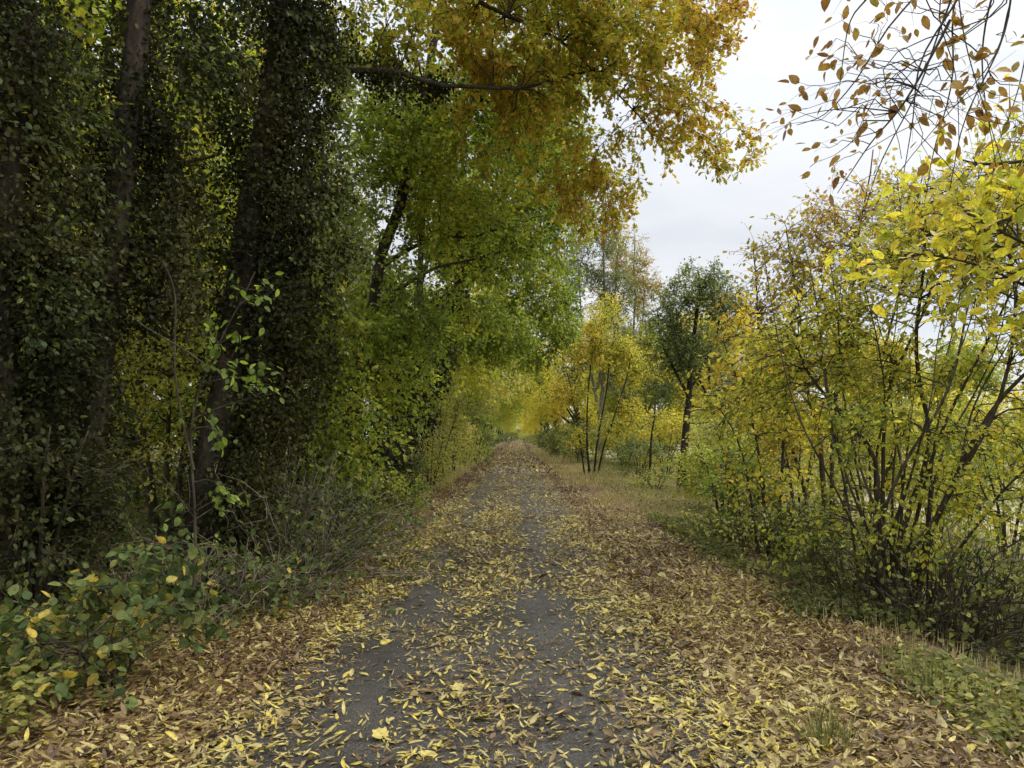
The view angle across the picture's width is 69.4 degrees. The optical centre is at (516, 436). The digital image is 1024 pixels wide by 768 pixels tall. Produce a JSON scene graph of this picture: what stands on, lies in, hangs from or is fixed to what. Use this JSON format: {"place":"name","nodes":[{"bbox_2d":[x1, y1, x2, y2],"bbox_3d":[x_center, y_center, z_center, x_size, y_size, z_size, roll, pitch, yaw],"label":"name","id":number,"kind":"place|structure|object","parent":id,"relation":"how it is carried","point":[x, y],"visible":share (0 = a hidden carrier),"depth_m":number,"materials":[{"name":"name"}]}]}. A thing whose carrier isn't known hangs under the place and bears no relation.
{"place":"outdoors","nodes":[
{"label":"outdoors","id":0,"kind":"place"},
{"bbox_2d":[178,441,768,767],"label":"path","id":1,"kind":"structure","parent":0,"point":[369,689],"depth_m":4.89,"materials":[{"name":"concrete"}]},
{"bbox_2d":[369,727,388,742],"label":"maple leaf","id":2,"kind":"object","parent":1,"relation":"on","point":[379,733],"visible":1,"depth_m":3.89,"materials":[{"name":"yellow plant"}]},
{"bbox_2d":[0,438,1023,767],"bbox_3d":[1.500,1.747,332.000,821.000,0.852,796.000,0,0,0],"label":"ground","id":3,"kind":"structure","parent":0,"point":[960,742],"depth_m":5.04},
{"bbox_2d":[0,0,158,422],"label":"woodland tree","id":4,"kind":"object","parent":3,"relation":"on","point":[98,33],"visible":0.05,"depth_m":10.82,"materials":[{"name":"green plant"}]},
{"bbox_2d":[0,0,161,615],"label":"ivy clad tree","id":5,"kind":"object","parent":3,"relation":"on","point":[54,291],"visible":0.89,"depth_m":6.00,"materials":[{"name":"green plant"}]},
{"bbox_2d":[0,412,165,626],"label":"thorn shrub","id":6,"kind":"object","parent":3,"relation":"on","point":[45,467],"visible":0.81,"depth_m":5.82,"materials":[{"name":"green plant"}]},
{"bbox_2d":[17,198,168,526],"bbox_3d":[-7.107,-1.064,11.034,3.860,4.934,3.950,0,0,0],"label":"hazel shrub","id":7,"kind":"object","parent":3,"relation":"on","point":[148,424],"visible":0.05,"depth_m":11.10,"materials":[{"name":"green plant"}]},
{"bbox_2d":[33,464,183,605],"bbox_3d":[-3.920,0.915,6.902,1.480,1.534,1.916,0,0,0],"label":"thorn shrub","id":8,"kind":"object","parent":3,"relation":"on","point":[134,498],"visible":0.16,"depth_m":6.82,"materials":[{"name":"green plant"}]},
{"bbox_2d":[0,528,223,711],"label":"dogwood bush","id":9,"kind":"object","parent":3,"relation":"on","point":[124,610],"visible":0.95,"depth_m":4.69,"materials":[{"name":"green plant"}]},
{"bbox_2d":[54,415,176,495],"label":"undergrowth bush","id":10,"kind":"object","parent":3,"relation":"on","point":[132,438],"visible":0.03,"depth_m":17.08,"materials":[{"name":"green plant"}]},
{"bbox_2d":[20,190,219,511],"bbox_3d":[-7.959,-1.611,14.018,4.864,6.172,4.766,0,0,-39],"label":"hazel shrub","id":11,"kind":"object","parent":3,"relation":"on","point":[124,381],"visible":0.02,"depth_m":13.94,"materials":[{"name":"plant"}]},
{"bbox_2d":[0,0,289,443],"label":"woodland tree","id":12,"kind":"object","parent":3,"relation":"on","point":[94,10],"visible":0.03,"depth_m":13.15,"materials":[{"name":"green plant"}]},
{"bbox_2d":[25,21,266,494],"bbox_3d":[-9.448,-4.480,17.721,7.222,11.879,7.395,0,0,-39],"label":"woodland tree","id":13,"kind":"object","parent":3,"relation":"on","point":[114,100],"visible":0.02,"depth_m":17.80,"materials":[{"name":"green plant"}]},
{"bbox_2d":[21,230,287,542],"bbox_3d":[-4.700,-0.720,9.755,3.458,4.352,3.150,0,0,0],"label":"hazel shrub","id":14,"kind":"object","parent":3,"relation":"on","point":[152,504],"visible":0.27,"depth_m":9.45,"materials":[{"name":"green plant"}]},
{"bbox_2d":[7,511,310,652],"bbox_3d":[-3.044,1.250,6.687,2.803,1.279,3.080,0,0,-37],"label":"brushwood","id":15,"kind":"object","parent":3,"relation":"on","point":[214,604],"visible":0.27,"depth_m":6.39,"materials":[{"name":"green plant"}]},
{"bbox_2d":[17,0,394,606],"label":"ivy clad tree","id":16,"kind":"object","parent":3,"relation":"on","point":[134,73],"visible":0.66,"depth_m":7.07,"materials":[{"name":"green plant"}]},
{"bbox_2d":[129,261,290,634],"bbox_3d":[-2.445,0.109,5.768,1.507,3.075,0.672,0,0,0],"label":"hazel sapling","id":17,"kind":"object","parent":3,"relation":"on","point":[215,355],"visible":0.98,"depth_m":5.82,"materials":[{"name":"plant"}]},
{"bbox_2d":[141,401,280,498],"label":"undergrowth bush","id":18,"kind":"object","parent":3,"relation":"on","point":[178,464],"depth_m":16.43,"materials":[{"name":"plant"}]},
{"bbox_2d":[127,364,347,515],"bbox_3d":[-4.733,0.219,13.026,3.708,3.045,3.490,0,0,0],"label":"undergrowth bush","id":19,"kind":"object","parent":3,"relation":"on","point":[172,428],"visible":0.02,"depth_m":12.52,"materials":[{"name":"plant"}]},
{"bbox_2d":[141,12,346,453],"bbox_3d":[-8.742,-5.968,24.012,8.150,15.482,8.298,0,0,37],"label":"woodland tree","id":20,"kind":"object","parent":3,"relation":"on","point":[231,134],"depth_m":23.36,"materials":[{"name":"green plant"}]},
{"bbox_2d":[223,588,268,618],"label":"grass tuft","id":21,"kind":"object","parent":3,"relation":"on","point":[251,606],"visible":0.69,"depth_m":6.58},
{"bbox_2d":[175,295,367,515],"bbox_3d":[-3.519,-0.236,11.081,2.837,3.585,2.809,0,0,0],"label":"hazel shrub","id":22,"kind":"object","parent":3,"relation":"on","point":[333,372],"visible":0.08,"depth_m":10.56,"materials":[{"name":"green plant"}]},
{"bbox_2d":[131,0,414,469],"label":"woodland tree","id":23,"kind":"object","parent":3,"relation":"on","point":[349,220],"visible":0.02,"depth_m":18.45,"materials":[{"name":"green plant"}]},
{"bbox_2d":[185,533,362,629],"bbox_3d":[-2.350,1.467,6.984,1.826,1.072,1.934,0,0,0],"label":"brushwood","id":24,"kind":"object","parent":3,"relation":"on","point":[272,595],"visible":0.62,"depth_m":6.83,"materials":[{"name":"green plant"}]},
{"bbox_2d":[66,427,522,626],"bbox_3d":[-2.731,0.931,8.326,4.949,2.071,4.772,0,0,-32],"label":"brushwood","id":25,"kind":"object","parent":3,"relation":"on","point":[305,541],"visible":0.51,"depth_m":7.93,"materials":[{"name":"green plant"}]},
{"bbox_2d":[263,477,372,566],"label":"bramble bush","id":26,"kind":"object","parent":3,"relation":"on","point":[362,506],"visible":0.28,"depth_m":9.22,"materials":[{"name":"green plant"}]},
{"bbox_2d":[298,204,384,411],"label":"woodland tree","id":27,"kind":"object","parent":3,"relation":"on","point":[371,268],"depth_m":33.10,"materials":[{"name":"green plant"}]},
{"bbox_2d":[260,466,423,545],"bbox_3d":[-2.998,1.185,11.855,3.141,1.611,3.325,0,0,0],"label":"brushwood","id":28,"kind":"object","parent":3,"relation":"on","point":[368,512],"visible":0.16,"depth_m":11.67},
{"bbox_2d":[284,131,417,473],"bbox_3d":[-6.627,-4.647,26.172,6.866,12.810,6.743,0,0,4],"label":"woodland tree","id":29,"kind":"object","parent":3,"relation":"on","point":[356,192],"visible":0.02,"depth_m":25.81,"materials":[{"name":"green plant"}]},
{"bbox_2d":[313,384,417,513],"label":"holly shrub","id":30,"kind":"object","parent":3,"relation":"on","point":[386,450],"visible":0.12,"depth_m":14.41,"materials":[{"name":"green plant"}]},
{"bbox_2d":[337,467,414,529],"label":"bramble bush","id":31,"kind":"object","parent":3,"relation":"on","point":[394,487],"visible":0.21,"depth_m":12.66,"materials":[{"name":"green plant"}]},
{"bbox_2d":[364,470,437,512],"bbox_3d":[-3.027,1.289,16.167,2.771,1.309,2.438,0,0,-35],"label":"brushwood","id":32,"kind":"object","parent":3,"relation":"on","point":[422,489],"visible":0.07,"depth_m":16.07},
{"bbox_2d":[375,468,430,512],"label":"bramble bush","id":33,"kind":"object","parent":3,"relation":"on","point":[407,483],"visible":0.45,"depth_m":15.60,"materials":[{"name":"green plant"}]},
{"bbox_2d":[394,452,430,479],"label":"hedge shrub","id":34,"kind":"object","parent":3,"relation":"on","point":[418,465],"visible":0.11,"depth_m":19.27,"materials":[{"name":"green plant"}]},
{"bbox_2d":[385,408,454,482],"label":"hedge shrub","id":35,"kind":"object","parent":3,"relation":"on","point":[429,437],"visible":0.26,"depth_m":23.07,"materials":[{"name":"green plant"}]},
{"bbox_2d":[338,172,521,456],"bbox_3d":[-3.185,-4.283,27.274,7.166,11.776,7.124,0,0,0],"label":"avenue tree","id":36,"kind":"object","parent":3,"relation":"on","point":[480,377],"visible":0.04,"depth_m":26.88,"materials":[{"name":"green plant"}]},
{"bbox_2d":[401,433,462,489],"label":"hedge shrub","id":37,"kind":"object","parent":3,"relation":"on","point":[439,462],"visible":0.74,"depth_m":21.34,"materials":[{"name":"green plant"}]},
{"bbox_2d":[291,0,604,536],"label":"field maple","id":38,"kind":"object","parent":3,"relation":"on","point":[431,145],"visible":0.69,"depth_m":11.77,"materials":[{"name":"green plant"}]},
{"bbox_2d":[413,385,483,481],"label":"hedge shrub","id":39,"kind":"object","parent":3,"relation":"on","point":[453,416],"visible":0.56,"depth_m":27.11,"materials":[{"name":"green plant"}]},
{"bbox_2d":[424,405,483,471],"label":"hedge shrub","id":40,"kind":"object","parent":3,"relation":"on","point":[460,433],"visible":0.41,"depth_m":30.83,"materials":[{"name":"green plant"}]},
{"bbox_2d":[140,0,776,595],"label":"ivy clad oak","id":41,"kind":"object","parent":3,"relation":"on","point":[550,50],"visible":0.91,"depth_m":8.73,"materials":[{"name":"green plant"}]},
{"bbox_2d":[435,388,491,465],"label":"hedge shrub","id":42,"kind":"object","parent":3,"relation":"on","point":[472,419],"visible":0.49,"depth_m":35.86,"materials":[{"name":"green plant"}]},
{"bbox_2d":[337,50,600,495],"bbox_3d":[-1.050,-4.665,20.527,5.062,13.869,8.823,0,0,38],"label":"leaning tree","id":43,"kind":"object","parent":3,"relation":"on","point":[546,321],"visible":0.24,"depth_m":19.93,"materials":[{"name":"green plant"}]},
{"bbox_2d":[400,237,543,462],"bbox_3d":[-2.529,-4.852,35.882,8.274,12.729,7.632,0,0,0],"label":"avenue tree","id":44,"kind":"object","parent":3,"relation":"on","point":[499,384],"visible":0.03,"depth_m":34.46,"materials":[{"name":"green plant"}]},
{"bbox_2d":[447,425,501,462],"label":"understorey shrub","id":45,"kind":"object","parent":3,"relation":"on","point":[486,444],"visible":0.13,"depth_m":44.18,"materials":[{"name":"green plant"}]},
{"bbox_2d":[453,412,499,464],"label":"hedge shrub","id":46,"kind":"object","parent":3,"relation":"on","point":[482,430],"visible":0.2,"depth_m":41.03,"materials":[{"name":"green plant"}]},
{"bbox_2d":[423,283,533,453],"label":"avenue tree","id":47,"kind":"object","parent":3,"relation":"on","point":[465,396],"visible":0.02,"depth_m":44.70,"materials":[{"name":"green plant"}]},
{"bbox_2d":[459,376,517,421],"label":"avenue tree","id":48,"kind":"object","parent":3,"relation":"on","point":[503,403],"visible":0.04,"depth_m":64.34,"materials":[{"name":"yellow plant"}]},
{"bbox_2d":[453,359,533,448],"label":"avenue tree","id":49,"kind":"object","parent":3,"relation":"on","point":[494,404],"visible":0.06,"depth_m":52.69,"materials":[{"name":"green plant"}]},
{"bbox_2d":[467,392,521,444],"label":"avenue tree","id":50,"kind":"object","parent":3,"relation":"on","point":[509,415],"visible":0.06,"depth_m":75.76,"materials":[{"name":"yellow plant"}]},
{"bbox_2d":[482,407,525,447],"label":"avenue tree","id":51,"kind":"object","parent":3,"relation":"on","point":[504,418],"visible":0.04,"depth_m":86.43,"materials":[{"name":"green plant"}]},
{"bbox_2d":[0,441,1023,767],"bbox_3d":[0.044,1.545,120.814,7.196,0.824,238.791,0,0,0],"label":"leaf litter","id":52,"kind":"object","parent":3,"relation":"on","point":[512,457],"visible":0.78,"depth_m":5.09,"materials":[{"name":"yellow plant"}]},
{"bbox_2d":[0,447,1023,757],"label":"ground cover","id":53,"kind":"object","parent":3,"relation":"on","point":[950,699],"visible":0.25,"depth_m":5.35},
{"bbox_2d":[500,343,560,451],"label":"avenue tree","id":54,"kind":"object","parent":3,"relation":"on","point":[537,380],"visible":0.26,"depth_m":62.10,"materials":[{"name":"yellow plant"}]},
{"bbox_2d":[508,347,563,425],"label":"avenue tree","id":55,"kind":"object","parent":3,"relation":"on","point":[521,405],"visible":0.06,"depth_m":73.40,"materials":[{"name":"yellow plant"}]},
{"bbox_2d":[519,340,598,458],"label":"avenue tree","id":56,"kind":"object","parent":3,"relation":"on","point":[563,414],"visible":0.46,"depth_m":51.49,"materials":[{"name":"yellow plant"}]},
{"bbox_2d":[545,430,583,455],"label":"understorey shrub","id":57,"kind":"object","parent":3,"relation":"on","point":[555,453],"visible":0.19,"depth_m":55.73,"materials":[{"name":"green plant"}]},
{"bbox_2d":[539,414,596,460],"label":"understorey shrub","id":58,"kind":"object","parent":3,"relation":"on","point":[561,433],"visible":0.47,"depth_m":49.87,"materials":[{"name":"green plant"}]},
{"bbox_2d":[551,423,606,463],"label":"understorey shrub","id":59,"kind":"object","parent":3,"relation":"on","point":[572,450],"visible":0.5,"depth_m":43.58,"materials":[{"name":"green plant"}]},
{"bbox_2d":[552,200,646,464],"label":"poplar","id":60,"kind":"object","parent":3,"relation":"on","point":[595,276],"visible":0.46,"depth_m":40.85,"materials":[{"name":"green plant"}]},
{"bbox_2d":[558,344,648,458],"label":"field edge tree","id":61,"kind":"object","parent":3,"relation":"on","point":[588,418],"visible":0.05,"depth_m":65.80,"materials":[{"name":"yellow plant"}]},
{"bbox_2d":[542,289,665,474],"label":"yellow maple","id":62,"kind":"object","parent":3,"relation":"on","point":[622,349],"visible":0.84,"depth_m":30.44,"materials":[{"name":"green plant"}]},
{"bbox_2d":[582,325,656,461],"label":"field edge tree","id":63,"kind":"object","parent":3,"relation":"on","point":[603,401],"visible":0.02,"depth_m":57.35,"materials":[{"name":"yellow plant"}]},
{"bbox_2d":[581,411,661,469],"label":"field hedge","id":64,"kind":"object","parent":3,"relation":"on","point":[613,439],"visible":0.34,"depth_m":39.84,"materials":[{"name":"green plant"}]},
{"bbox_2d":[583,227,669,460],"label":"poplar","id":65,"kind":"object","parent":3,"relation":"on","point":[639,281],"visible":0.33,"depth_m":46.64,"materials":[{"name":"green plant"}]},
{"bbox_2d":[584,312,694,466],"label":"field edge tree","id":66,"kind":"object","parent":3,"relation":"on","point":[610,408],"visible":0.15,"depth_m":45.32,"materials":[{"name":"yellow plant"}]},
{"bbox_2d":[608,428,678,481],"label":"bramble bush","id":67,"kind":"object","parent":3,"relation":"on","point":[635,447],"visible":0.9,"depth_m":28.61,"materials":[{"name":"green plant"}]},
{"bbox_2d":[614,409,676,471],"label":"field hedge","id":68,"kind":"object","parent":3,"relation":"on","point":[642,465],"visible":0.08,"depth_m":43.49,"materials":[{"name":"green plant"}]},
{"bbox_2d":[619,343,686,480],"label":"sapling","id":69,"kind":"object","parent":3,"relation":"on","point":[652,417],"visible":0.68,"depth_m":26.96,"materials":[{"name":"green plant"}]},
{"bbox_2d":[624,465,682,492],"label":"bramble bush","id":70,"kind":"object","parent":3,"relation":"on","point":[642,480],"visible":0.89,"depth_m":21.95,"materials":[{"name":"green plant"}]},
{"bbox_2d":[623,401,707,475],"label":"field hedge","id":71,"kind":"object","parent":3,"relation":"on","point":[666,428],"visible":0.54,"depth_m":37.33,"materials":[{"name":"yellow plant"}]},
{"bbox_2d":[629,255,756,490],"bbox_3d":[5.825,-1.985,23.700,3.877,7.688,3.202,0,0,34],"label":"field oak","id":72,"kind":"object","parent":3,"relation":"on","point":[670,323],"visible":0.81,"depth_m":23.55,"materials":[{"name":"green plant"}]},
{"bbox_2d":[661,413,732,469],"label":"field hedge","id":73,"kind":"object","parent":3,"relation":"on","point":[704,416],"visible":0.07,"depth_m":42.63,"materials":[{"name":"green plant"}]},
{"bbox_2d":[652,310,764,429],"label":"field edge tree","id":74,"kind":"object","parent":3,"relation":"on","point":[702,375],"visible":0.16,"depth_m":45.11,"materials":[{"name":"yellow plant"}]},
{"bbox_2d":[670,405,747,476],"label":"hedge shrub","id":75,"kind":"object","parent":3,"relation":"on","point":[697,425],"visible":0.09,"depth_m":36.05,"materials":[{"name":"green plant"}]},
{"bbox_2d":[660,435,780,517],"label":"bramble bush","id":76,"kind":"object","parent":3,"relation":"on","point":[700,460],"visible":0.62,"depth_m":16.23,"materials":[{"name":"green plant"}]},
{"bbox_2d":[682,414,793,502],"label":"hedge shrub","id":77,"kind":"object","parent":3,"relation":"on","point":[701,435],"visible":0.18,"depth_m":20.71,"materials":[{"name":"green plant"}]},
{"bbox_2d":[693,448,794,533],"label":"bramble bush","id":78,"kind":"object","parent":3,"relation":"on","point":[719,490],"visible":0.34,"depth_m":12.39,"materials":[{"name":"green plant"}]},
{"bbox_2d":[685,289,831,558],"bbox_3d":[3.341,-0.130,10.202,1.962,3.724,1.962,0,0,-40],"label":"hazel","id":79,"kind":"object","parent":3,"relation":"on","point":[744,427],"visible":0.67,"depth_m":10.16,"materials":[{"name":"yellow plant"}]},
{"bbox_2d":[635,485,889,567],"bbox_3d":[3.586,1.310,11.181,4.270,1.542,3.225,0,0,0],"label":"brushwood","id":80,"kind":"object","parent":3,"relation":"on","point":[740,533],"visible":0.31,"depth_m":10.86,"materials":[{"name":"green plant"}]},
{"bbox_2d":[744,410,823,481],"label":"field hedge","id":81,"kind":"object","parent":3,"relation":"on","point":[801,465],"visible":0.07,"depth_m":32.37,"materials":[{"name":"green plant"}]},
{"bbox_2d":[732,309,839,462],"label":"field edge tree","id":82,"kind":"object","parent":3,"relation":"on","point":[774,331],"visible":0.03,"depth_m":49.31,"materials":[{"name":"yellow plant"}]},
{"bbox_2d":[734,374,864,517],"bbox_3d":[6.480,0.330,16.960,3.110,3.502,3.422,0,0,0],"label":"hedge shrub","id":83,"kind":"object","parent":3,"relation":"on","point":[808,486],"visible":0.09,"depth_m":16.94,"materials":[{"name":"green plant"}]},
{"bbox_2d":[735,480,877,579],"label":"bramble bush","id":84,"kind":"object","parent":3,"relation":"on","point":[785,514],"visible":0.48,"depth_m":9.51,"materials":[{"name":"green plant"}]},
{"bbox_2d":[780,694,874,753],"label":"grass tuft","id":85,"kind":"object","parent":3,"relation":"on","point":[819,733],"visible":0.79,"depth_m":3.86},
{"bbox_2d":[787,427,870,488],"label":"field hedge","id":86,"kind":"object","parent":3,"relation":"on","point":[825,458],"visible":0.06,"depth_m":30.11,"materials":[{"name":"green plant"}]},
{"bbox_2d":[788,538,883,593],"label":"bramble bush","id":87,"kind":"object","parent":3,"relation":"on","point":[807,559],"visible":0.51,"depth_m":7.99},
{"bbox_2d":[678,142,997,545],"bbox_3d":[4.996,-1.386,11.587,5.207,6.513,3.181,0,0,0],"label":"hazel","id":88,"kind":"object","parent":3,"relation":"on","point":[793,266],"visible":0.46,"depth_m":11.40,"materials":[{"name":"yellow plant"}]},
{"bbox_2d":[684,73,1023,627],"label":"hazel","id":89,"kind":"object","parent":3,"relation":"on","point":[848,348],"visible":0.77,"depth_m":7.29,"materials":[{"name":"yellow plant"}]},
{"bbox_2d":[805,319,903,432],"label":"field edge tree","id":90,"kind":"object","parent":3,"relation":"on","point":[855,356],"visible":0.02,"depth_m":63.26,"materials":[{"name":"yellow plant"}]},
{"bbox_2d":[788,390,951,531],"bbox_3d":[6.789,0.432,14.102,2.993,3.217,3.074,0,0,0],"label":"hedge shrub","id":91,"kind":"object","parent":3,"relation":"on","point":[872,442],"visible":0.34,"depth_m":13.72,"materials":[{"name":"green plant"}]},
{"bbox_2d":[825,403,934,488],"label":"field hedge","id":92,"kind":"object","parent":3,"relation":"on","point":[853,474],"visible":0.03,"depth_m":27.73,"materials":[{"name":"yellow plant"}]},
{"bbox_2d":[838,332,935,455],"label":"field edge tree","id":93,"kind":"object","parent":3,"relation":"on","point":[898,349],"visible":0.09,"depth_m":46.79,"materials":[{"name":"yellow plant"}]},
{"bbox_2d":[751,0,1023,209],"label":"overhanging hazel","id":94,"kind":"object","parent":3,"relation":"on","point":[957,85],"visible":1,"depth_m":3.46,"materials":[{"name":"brown plant"}]},
{"bbox_2d":[754,500,1023,681],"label":"brushwood","id":95,"kind":"object","parent":3,"relation":"on","point":[935,624],"visible":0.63,"depth_m":6.63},
{"bbox_2d":[824,122,1023,345],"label":"hazel","id":96,"kind":"object","parent":3,"relation":"on","point":[981,201],"visible":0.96,"depth_m":4.09,"materials":[{"name":"yellow plant"}]},
{"bbox_2d":[897,643,967,693],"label":"grass tuft","id":97,"kind":"object","parent":3,"relation":"on","point":[929,679],"visible":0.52,"depth_m":4.72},
{"bbox_2d":[865,388,1001,498],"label":"field hedge","id":98,"kind":"object","parent":3,"relation":"on","point":[889,481],"visible":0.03,"depth_m":25.81,"materials":[{"name":"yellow plant"}]},
{"bbox_2d":[853,373,1023,537],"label":"hedge shrub","id":99,"kind":"object","parent":3,"relation":"on","point":[955,417],"visible":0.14,"depth_m":14.64,"materials":[{"name":"yellow plant"}]},
{"bbox_2d":[907,325,1018,455],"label":"field edge tree","id":100,"kind":"object","parent":3,"relation":"on","point":[965,361],"visible":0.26,"depth_m":48.91,"materials":[{"name":"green plant"}]},
{"bbox_2d":[906,514,1023,638],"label":"bramble bush","id":101,"kind":"object","parent":3,"relation":"on","point":[970,553],"visible":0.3,"depth_m":7.57,"materials":[{"name":"green plant"}]},
{"bbox_2d":[910,391,1023,560],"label":"hedge shrub","id":102,"kind":"object","parent":3,"relation":"on","point":[994,475],"visible":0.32,"depth_m":11.92,"materials":[{"name":"yellow plant"}]},
{"bbox_2d":[978,374,1023,495],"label":"field hedge","id":103,"kind":"object","parent":3,"relation":"on","point":[1016,393],"visible":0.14,"depth_m":23.80,"materials":[{"name":"yellow plant"}]},
{"bbox_2d":[26,0,1023,437],"label":"sky","id":104,"kind":"structure","parent":0,"point":[697,216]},
{"bbox_2d":[518,397,560,444],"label":"avenue tree","id":105,"kind":"object","parent":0,"point":[531,421],"visible":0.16,"depth_m":96.81,"materials":[{"name":"yellow plant"}]},
{"bbox_2d":[407,447,1023,739],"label":"verge grass","id":106,"kind":"structure","parent":0,"point":[544,456],"depth_m":17.75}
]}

